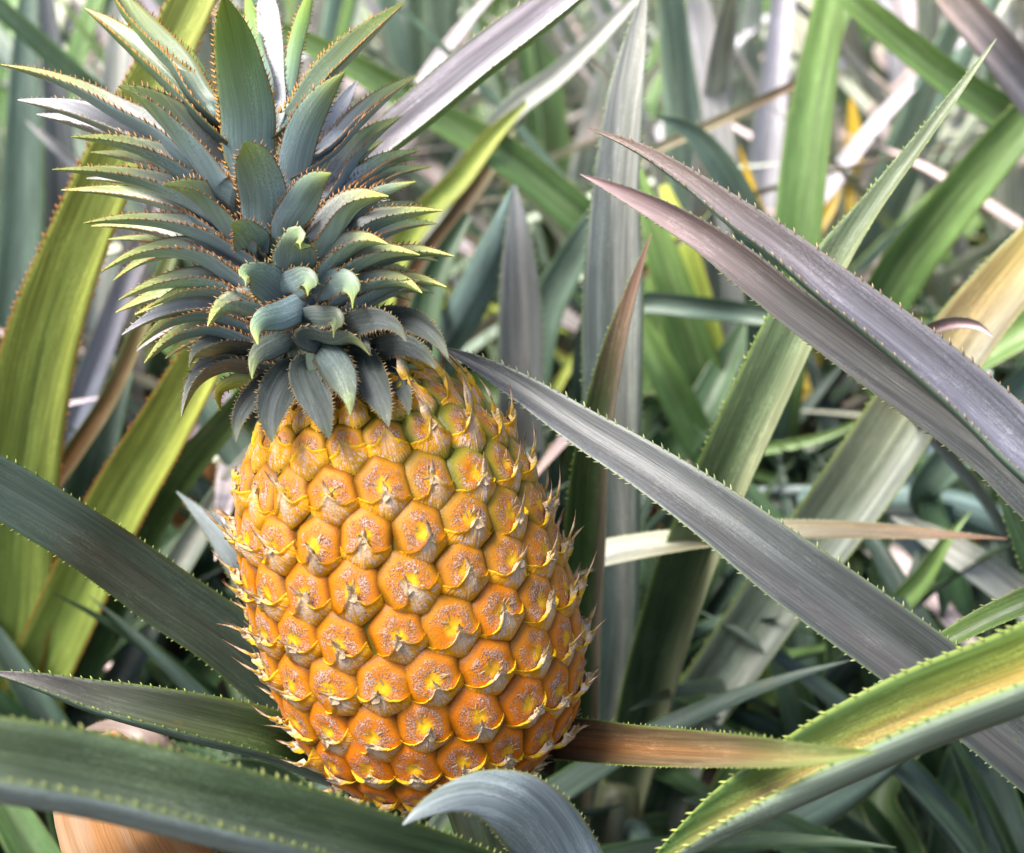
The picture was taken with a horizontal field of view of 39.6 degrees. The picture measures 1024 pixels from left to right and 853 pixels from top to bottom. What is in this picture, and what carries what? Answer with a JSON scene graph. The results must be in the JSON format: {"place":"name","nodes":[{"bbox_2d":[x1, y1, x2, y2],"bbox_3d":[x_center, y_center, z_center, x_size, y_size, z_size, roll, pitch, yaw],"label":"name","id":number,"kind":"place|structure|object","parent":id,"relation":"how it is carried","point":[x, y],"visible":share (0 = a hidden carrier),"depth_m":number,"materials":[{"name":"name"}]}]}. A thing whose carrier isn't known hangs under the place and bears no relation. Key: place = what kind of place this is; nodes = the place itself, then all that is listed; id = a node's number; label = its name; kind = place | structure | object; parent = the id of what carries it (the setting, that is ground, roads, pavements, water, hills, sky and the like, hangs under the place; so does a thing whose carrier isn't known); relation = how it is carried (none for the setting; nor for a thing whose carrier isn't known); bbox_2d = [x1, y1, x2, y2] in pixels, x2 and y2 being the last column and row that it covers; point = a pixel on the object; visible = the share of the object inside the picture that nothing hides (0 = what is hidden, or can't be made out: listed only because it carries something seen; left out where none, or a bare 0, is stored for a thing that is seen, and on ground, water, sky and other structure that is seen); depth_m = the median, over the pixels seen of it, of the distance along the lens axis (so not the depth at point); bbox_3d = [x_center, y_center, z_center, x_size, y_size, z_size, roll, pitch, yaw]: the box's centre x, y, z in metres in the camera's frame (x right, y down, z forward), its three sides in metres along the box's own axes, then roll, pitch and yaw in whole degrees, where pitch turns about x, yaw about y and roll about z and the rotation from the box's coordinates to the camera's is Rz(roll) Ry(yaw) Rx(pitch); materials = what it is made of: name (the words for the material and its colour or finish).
{"place":"outdoors","nodes":[
{"label":"outdoors","id":0,"kind":"place"},
{"bbox_2d":[42,208,121,254],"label":"pineapple plant","id":1,"kind":"object","parent":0,"point":[115,248],"visible":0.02,"depth_m":1.05,"materials":[{"name":"white plant"}]},
{"bbox_2d":[69,397,97,405],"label":"pineapple plant","id":2,"kind":"object","parent":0,"point":[78,401],"visible":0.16,"depth_m":0.91,"materials":[{"name":"white plant"}]},
{"bbox_2d":[354,0,464,52],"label":"pineapple plant","id":3,"kind":"object","parent":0,"point":[365,10],"visible":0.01,"depth_m":2.72,"materials":[{"name":"green plant"}]},
{"bbox_2d":[360,1,508,91],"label":"pineapple plant","id":4,"kind":"object","parent":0,"point":[361,2],"depth_m":2.44,"materials":[{"name":"green plant"}]},
{"bbox_2d":[38,0,888,852],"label":"ground","id":5,"kind":"structure","parent":0,"point":[708,776],"depth_m":1.10,"materials":[{"name":"soil"}]},
{"bbox_2d":[38,0,105,61],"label":"pineapple plant","id":6,"kind":"object","parent":5,"relation":"on","point":[96,34],"depth_m":2.38,"materials":[{"name":"white plant"}]},
{"bbox_2d":[39,0,124,342],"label":"pineapple plant","id":7,"kind":"object","parent":5,"relation":"on","point":[61,10],"depth_m":1.76,"materials":[{"name":"green plant"}]},
{"bbox_2d":[65,9,103,74],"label":"pineapple plant","id":8,"kind":"object","parent":5,"relation":"on","point":[99,67],"visible":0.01,"depth_m":2.29,"materials":[{"name":"white plant"}]},
{"bbox_2d":[0,0,188,490],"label":"pineapple plant","id":9,"kind":"object","parent":5,"relation":"on","point":[21,202],"visible":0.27,"depth_m":1.06,"materials":[{"name":"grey plant"}]},
{"bbox_2d":[60,0,139,100],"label":"pineapple plant","id":10,"kind":"object","parent":5,"relation":"on","point":[96,61],"visible":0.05,"depth_m":1.93,"materials":[{"name":"white plant"}]},
{"bbox_2d":[0,0,247,834],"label":"pineapple plant","id":11,"kind":"object","parent":5,"relation":"on","point":[142,473],"visible":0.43,"depth_m":0.75,"materials":[{"name":"green plant"}]},
{"bbox_2d":[62,532,224,719],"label":"young pineapple plant","id":12,"kind":"object","parent":5,"relation":"on","point":[120,643],"visible":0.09,"depth_m":0.86,"materials":[{"name":"green plant"}]},
{"bbox_2d":[79,321,217,683],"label":"pineapple plant","id":13,"kind":"object","parent":5,"relation":"on","point":[85,339],"visible":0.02,"depth_m":1.10,"materials":[{"name":"green plant"}]},
{"bbox_2d":[65,418,252,720],"bbox_3d":[-0.251,0.077,0.998,0.316,0.278,0.486,0,24,0],"label":"young pineapple plant","id":14,"kind":"object","parent":5,"relation":"on","point":[206,563],"visible":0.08,"depth_m":0.96,"materials":[{"name":"green plant"}]},
{"bbox_2d":[103,369,218,518],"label":"young pineapple plant","id":15,"kind":"object","parent":5,"relation":"on","point":[200,490],"visible":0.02,"depth_m":1.10,"materials":[{"name":"green plant"}]},
{"bbox_2d":[0,626,328,852],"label":"young pineapple plant","id":16,"kind":"object","parent":5,"relation":"on","point":[33,705],"visible":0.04,"depth_m":0.82,"materials":[{"name":"green plant"}]},
{"bbox_2d":[170,515,184,529],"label":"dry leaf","id":17,"kind":"object","parent":5,"relation":"on","point":[176,522],"visible":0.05,"depth_m":1.26,"materials":[{"name":"brown plant"}]},
{"bbox_2d":[175,461,213,522],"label":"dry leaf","id":18,"kind":"object","parent":5,"relation":"on","point":[207,472],"visible":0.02,"depth_m":1.33,"materials":[{"name":"brown plant"}]},
{"bbox_2d":[38,0,362,90],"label":"pineapple plant","id":19,"kind":"object","parent":5,"relation":"on","point":[66,37],"depth_m":2.02,"materials":[{"name":"green plant"}]},
{"bbox_2d":[212,386,218,483],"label":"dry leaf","id":20,"kind":"object","parent":5,"relation":"on","point":[214,473],"visible":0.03,"depth_m":1.35,"materials":[{"name":"beige plant"}]},
{"bbox_2d":[0,0,451,398],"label":"pineapple plant","id":21,"kind":"object","parent":5,"relation":"on","point":[78,48],"visible":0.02,"depth_m":1.30,"materials":[{"name":"green plant"}]},
{"bbox_2d":[41,0,450,370],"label":"pineapple plant","id":22,"kind":"object","parent":5,"relation":"on","point":[88,60],"visible":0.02,"depth_m":1.51,"materials":[{"name":"green plant"}]},
{"bbox_2d":[77,0,484,328],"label":"pineapple plant","id":23,"kind":"object","parent":5,"relation":"on","point":[206,49],"depth_m":1.79,"materials":[{"name":"green plant"}]},
{"bbox_2d":[51,423,569,852],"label":"young pineapple plant","id":24,"kind":"object","parent":5,"relation":"on","point":[157,672],"visible":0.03,"depth_m":0.84,"materials":[{"name":"green plant"}]},
{"bbox_2d":[0,698,625,852],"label":"young pineapple plant","id":25,"kind":"object","parent":5,"relation":"on","point":[23,830],"visible":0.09,"depth_m":0.77,"materials":[{"name":"green plant"}]},
{"bbox_2d":[0,0,653,361],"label":"pineapple plant","id":26,"kind":"object","parent":5,"relation":"on","point":[424,139],"visible":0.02,"depth_m":1.60,"materials":[{"name":"green plant"}]},
{"bbox_2d":[2,0,658,289],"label":"pineapple plant","id":27,"kind":"object","parent":5,"relation":"on","point":[442,19],"visible":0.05,"depth_m":1.60,"materials":[{"name":"green plant"}]},
{"bbox_2d":[96,0,660,235],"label":"pineapple plant","id":28,"kind":"object","parent":5,"relation":"on","point":[414,35],"visible":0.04,"depth_m":1.73,"materials":[{"name":"green plant"}]},
{"bbox_2d":[214,0,580,241],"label":"pineapple plant","id":29,"kind":"object","parent":5,"relation":"on","point":[381,53],"visible":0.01,"depth_m":2.02,"materials":[{"name":"green plant"}]},
{"bbox_2d":[162,0,638,465],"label":"pineapple plant","id":30,"kind":"object","parent":5,"relation":"on","point":[444,87],"visible":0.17,"depth_m":0.87,"materials":[{"name":"green plant"}]},
{"bbox_2d":[0,454,876,852],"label":"pineapple plant","id":31,"kind":"object","parent":5,"relation":"on","point":[126,776],"visible":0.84,"depth_m":0.49,"materials":[{"name":"green plant"}]},
{"bbox_2d":[0,0,606,852],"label":"pineapple","id":32,"kind":"object","parent":31,"relation":"attached to","point":[412,586],"visible":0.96,"depth_m":0.52,"materials":[{"name":"orange plant"}]},
{"bbox_2d":[83,0,846,438],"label":"pineapple plant","id":33,"kind":"object","parent":5,"relation":"on","point":[287,8],"visible":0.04,"depth_m":1.39,"materials":[{"name":"green plant"}]},
{"bbox_2d":[0,0,971,560],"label":"pineapple plant","id":34,"kind":"object","parent":5,"relation":"on","point":[336,20],"visible":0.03,"depth_m":1.17,"materials":[{"name":"green plant"}]},
{"bbox_2d":[89,596,895,852],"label":"young pineapple plant","id":35,"kind":"object","parent":5,"relation":"on","point":[573,781],"visible":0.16,"depth_m":0.73,"materials":[{"name":"green plant"}]},
{"bbox_2d":[237,8,767,539],"bbox_3d":[0.010,-0.013,0.968,0.361,0.516,0.155,-3,24,-7],"label":"pineapple plant","id":36,"kind":"object","parent":5,"relation":"on","point":[531,308],"visible":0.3,"depth_m":0.92,"materials":[{"name":"green plant"}]},
{"bbox_2d":[459,0,587,118],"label":"pineapple plant","id":37,"kind":"object","parent":5,"relation":"on","point":[582,9],"visible":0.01,"depth_m":2.27,"materials":[{"name":"green plant"}]},
{"bbox_2d":[485,332,669,472],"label":"young pineapple plant","id":38,"kind":"object","parent":5,"relation":"on","point":[649,434],"visible":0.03,"depth_m":1.16,"materials":[{"name":"green plant"}]},
{"bbox_2d":[209,0,969,355],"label":"pineapple plant","id":39,"kind":"object","parent":5,"relation":"on","point":[547,122],"visible":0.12,"depth_m":1.50,"materials":[{"name":"green plant"}]},
{"bbox_2d":[362,0,853,177],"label":"pineapple plant","id":40,"kind":"object","parent":5,"relation":"on","point":[514,82],"visible":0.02,"depth_m":2.13,"materials":[{"name":"green plant"}]},
{"bbox_2d":[495,335,777,852],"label":"young pineapple plant","id":41,"kind":"object","parent":5,"relation":"on","point":[684,781],"visible":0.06,"depth_m":0.89,"materials":[{"name":"green plant"}]},
{"bbox_2d":[457,252,821,470],"bbox_3d":[0.083,-0.063,1.302,0.376,0.286,0.445,0,24,0],"label":"young pineapple plant","id":42,"kind":"object","parent":5,"relation":"on","point":[557,365],"visible":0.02,"depth_m":1.24,"materials":[{"name":"green plant"}]},
{"bbox_2d":[649,505,661,527],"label":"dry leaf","id":43,"kind":"object","parent":5,"relation":"on","point":[654,512],"visible":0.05,"depth_m":1.19,"materials":[{"name":"brown plant"}]},
{"bbox_2d":[365,0,985,219],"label":"pineapple plant","id":44,"kind":"object","parent":5,"relation":"on","point":[608,8],"visible":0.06,"depth_m":1.74,"materials":[{"name":"green plant"}]},
{"bbox_2d":[549,456,824,683],"bbox_3d":[0.105,0.097,0.974,0.369,0.260,0.344,0,24,0],"label":"young pineapple plant","id":45,"kind":"object","parent":5,"relation":"on","point":[718,599],"visible":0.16,"depth_m":1.00,"materials":[{"name":"green plant"}]},
{"bbox_2d":[377,0,1023,645],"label":"pineapple plant","id":46,"kind":"object","parent":5,"relation":"on","point":[679,92],"visible":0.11,"depth_m":1.16,"materials":[{"name":"green plant"}]},
{"bbox_2d":[382,0,1019,413],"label":"pineapple plant","id":47,"kind":"object","parent":5,"relation":"on","point":[914,114],"visible":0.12,"depth_m":1.36,"materials":[{"name":"green plant"}]},
{"bbox_2d":[508,0,894,154],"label":"pineapple plant","id":48,"kind":"object","parent":5,"relation":"on","point":[574,127],"visible":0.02,"depth_m":2.05,"materials":[{"name":"grey plant"}]},
{"bbox_2d":[535,257,932,436],"bbox_3d":[0.187,-0.026,1.269,0.343,0.246,0.345,-15,28,-30],"label":"young pineapple plant","id":49,"kind":"object","parent":5,"relation":"on","point":[842,392],"visible":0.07,"depth_m":1.24,"materials":[{"name":"green plant"}]},
{"bbox_2d":[447,127,1023,852],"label":"pineapple plant","id":50,"kind":"object","parent":5,"relation":"on","point":[933,689],"visible":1,"depth_m":0.51,"materials":[{"name":"grey plant"}]},
{"bbox_2d":[641,367,849,561],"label":"young pineapple plant","id":51,"kind":"object","parent":5,"relation":"on","point":[828,448],"visible":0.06,"depth_m":1.12,"materials":[{"name":"green plant"}]},
{"bbox_2d":[639,0,862,510],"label":"pineapple plant","id":52,"kind":"object","parent":5,"relation":"on","point":[691,366],"visible":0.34,"depth_m":0.97,"materials":[{"name":"green plant"}]},
{"bbox_2d":[513,0,1023,268],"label":"pineapple plant","id":53,"kind":"object","parent":5,"relation":"on","point":[750,16],"visible":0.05,"depth_m":1.48,"materials":[{"name":"green plant"}]},
{"bbox_2d":[535,0,1023,852],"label":"pineapple plant","id":54,"kind":"object","parent":5,"relation":"on","point":[647,610],"visible":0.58,"depth_m":0.72,"materials":[{"name":"green plant"}]},
{"bbox_2d":[594,0,966,318],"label":"pineapple plant","id":55,"kind":"object","parent":5,"relation":"on","point":[856,38],"visible":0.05,"depth_m":1.80,"materials":[{"name":"green plant"}]},
{"bbox_2d":[573,0,1023,264],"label":"pineapple plant","id":56,"kind":"object","parent":5,"relation":"on","point":[862,99],"visible":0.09,"depth_m":1.49,"materials":[{"name":"white plant"}]},
{"bbox_2d":[629,423,1012,732],"bbox_3d":[0.167,0.136,0.937,0.433,0.220,0.355,0,24,0],"label":"young pineapple plant","id":57,"kind":"object","parent":5,"relation":"on","point":[840,677],"visible":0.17,"depth_m":0.89,"materials":[{"name":"green plant"}]},
{"bbox_2d":[652,351,1002,634],"bbox_3d":[0.293,0.053,1.102,0.300,0.237,0.402,-19,30,-36],"label":"young pineapple plant","id":58,"kind":"object","parent":5,"relation":"on","point":[816,378],"visible":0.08,"depth_m":1.21,"materials":[{"name":"green plant"}]},
{"bbox_2d":[683,514,993,852],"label":"pineapple plant","id":59,"kind":"object","parent":5,"relation":"on","point":[889,811],"visible":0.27,"depth_m":0.83,"materials":[{"name":"green plant"}]},
{"bbox_2d":[673,423,1023,831],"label":"young pineapple plant","id":60,"kind":"object","parent":5,"relation":"on","point":[956,592],"visible":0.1,"depth_m":0.90,"materials":[{"name":"green plant"}]},
{"bbox_2d":[700,453,1023,852],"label":"young pineapple plant","id":61,"kind":"object","parent":5,"relation":"on","point":[995,804],"visible":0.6,"depth_m":0.81,"materials":[{"name":"green plant"}]},
{"bbox_2d":[732,0,1023,404],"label":"pineapple plant","id":62,"kind":"object","parent":5,"relation":"on","point":[1008,194],"visible":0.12,"depth_m":1.30,"materials":[{"name":"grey plant"}]},
{"bbox_2d":[736,0,1021,294],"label":"pineapple plant","id":63,"kind":"object","parent":5,"relation":"on","point":[912,14],"visible":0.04,"depth_m":1.65,"materials":[{"name":"green plant"}]},
{"bbox_2d":[745,0,1023,689],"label":"pineapple plant","id":64,"kind":"object","parent":5,"relation":"on","point":[923,242],"visible":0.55,"depth_m":0.88,"materials":[{"name":"green plant"}]},
{"bbox_2d":[765,436,1023,714],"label":"young pineapple plant","id":65,"kind":"object","parent":5,"relation":"on","point":[978,594],"visible":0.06,"depth_m":1.03,"materials":[{"name":"green plant"}]},
{"bbox_2d":[811,292,992,693],"bbox_3d":[0.371,0.044,1.101,0.475,0.256,0.370,-6,25,-13],"label":"young pineapple plant","id":66,"kind":"object","parent":5,"relation":"on","point":[957,485],"depth_m":1.12,"materials":[{"name":"green plant"}]},
{"bbox_2d":[793,562,1010,636],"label":"young pineapple plant","id":67,"kind":"object","parent":5,"relation":"on","point":[1002,626],"visible":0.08,"depth_m":0.94,"materials":[{"name":"green plant"}]},
{"bbox_2d":[812,262,1005,434],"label":"young pineapple plant","id":68,"kind":"object","parent":5,"relation":"on","point":[995,375],"visible":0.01,"depth_m":1.34,"materials":[{"name":"green plant"}]},
{"bbox_2d":[801,132,1023,417],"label":"pineapple plant","id":69,"kind":"object","parent":5,"relation":"on","point":[1010,219],"visible":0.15,"depth_m":1.23,"materials":[{"name":"white plant"}]},
{"bbox_2d":[839,215,1023,397],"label":"young pineapple plant","id":70,"kind":"object","parent":5,"relation":"on","point":[932,313],"visible":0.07,"depth_m":1.25,"materials":[{"name":"green plant"}]},
{"bbox_2d":[971,539,979,544],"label":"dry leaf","id":71,"kind":"object","parent":5,"relation":"on","point":[976,541],"visible":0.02,"depth_m":1.27,"materials":[{"name":"beige plant"}]},
{"bbox_2d":[510,19,878,63],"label":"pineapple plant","id":72,"kind":"object","parent":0,"point":[580,27],"depth_m":2.31,"materials":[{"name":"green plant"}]},
{"bbox_2d":[871,5,896,81],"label":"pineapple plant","id":73,"kind":"object","parent":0,"point":[885,79],"depth_m":2.99,"materials":[{"name":"white plant"}]},
{"bbox_2d":[874,15,896,78],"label":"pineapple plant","id":74,"kind":"object","parent":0,"point":[884,73],"depth_m":2.50,"materials":[{"name":"grey plant"}]},
{"bbox_2d":[876,150,951,170],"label":"pineapple plant","id":75,"kind":"object","parent":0,"point":[939,165],"visible":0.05,"depth_m":1.43,"materials":[{"name":"grey plant"}]},
{"bbox_2d":[873,0,1023,73],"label":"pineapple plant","id":76,"kind":"object","parent":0,"point":[880,57],"depth_m":1.84,"materials":[{"name":"white plant"}]},
{"bbox_2d":[966,236,989,242],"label":"pineapple plant","id":77,"kind":"object","parent":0,"point":[973,239],"visible":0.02,"depth_m":1.62,"materials":[{"name":"green plant"}]}
]}

